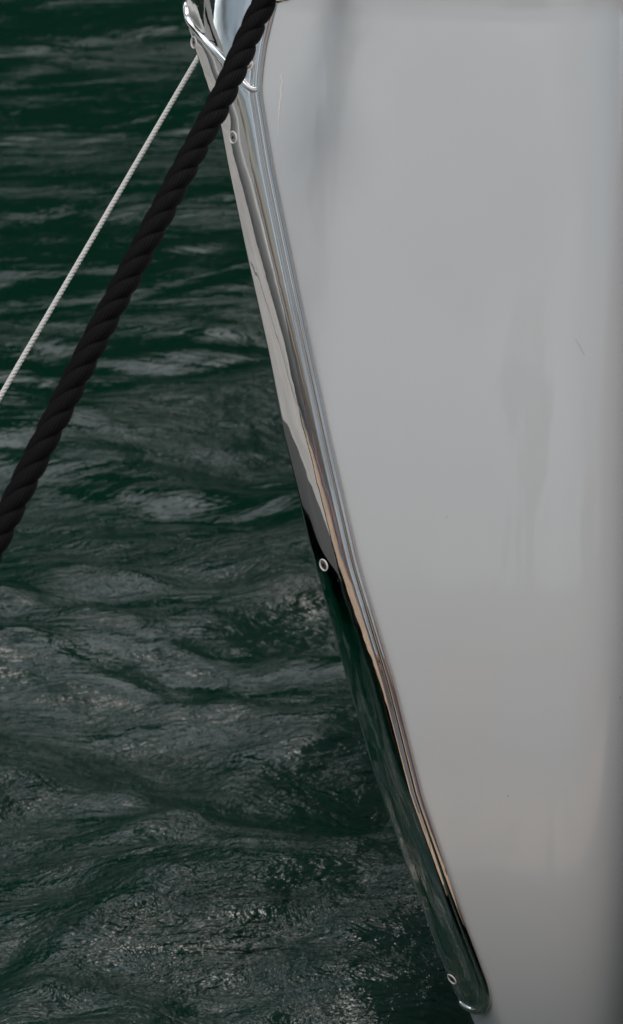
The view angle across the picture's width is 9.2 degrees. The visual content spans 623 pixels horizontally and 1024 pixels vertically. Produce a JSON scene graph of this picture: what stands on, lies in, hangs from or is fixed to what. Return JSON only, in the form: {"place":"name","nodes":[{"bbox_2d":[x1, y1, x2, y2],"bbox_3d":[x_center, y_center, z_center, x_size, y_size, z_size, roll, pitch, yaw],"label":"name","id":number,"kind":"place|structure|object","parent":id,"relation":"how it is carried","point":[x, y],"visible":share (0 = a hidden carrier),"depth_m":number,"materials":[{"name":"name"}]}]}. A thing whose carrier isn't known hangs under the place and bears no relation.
{"place":"outdoors","nodes":[
{"label":"outdoors","id":0,"kind":"place"},
{"bbox_2d":[0,0,473,1023],"bbox_3d":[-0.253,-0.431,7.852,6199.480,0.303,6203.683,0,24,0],"label":"water","id":1,"kind":"structure","parent":0,"point":[196,826],"depth_m":6.39,"materials":[{"name":"teal liquid"}]},
{"bbox_2d":[183,0,622,1023],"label":"sailing yacht","id":2,"kind":"object","parent":1,"relation":"on","point":[429,198],"visible":0.95,"depth_m":4.38,"materials":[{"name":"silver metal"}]},
{"bbox_2d":[0,55,198,400],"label":"white cord","id":3,"kind":"object","parent":2,"relation":"attached to","point":[86,248],"visible":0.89,"depth_m":4.54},
{"bbox_2d":[0,0,275,562],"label":"mooring rope","id":4,"kind":"object","parent":2,"relation":"attached to","point":[57,414],"visible":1,"depth_m":3.88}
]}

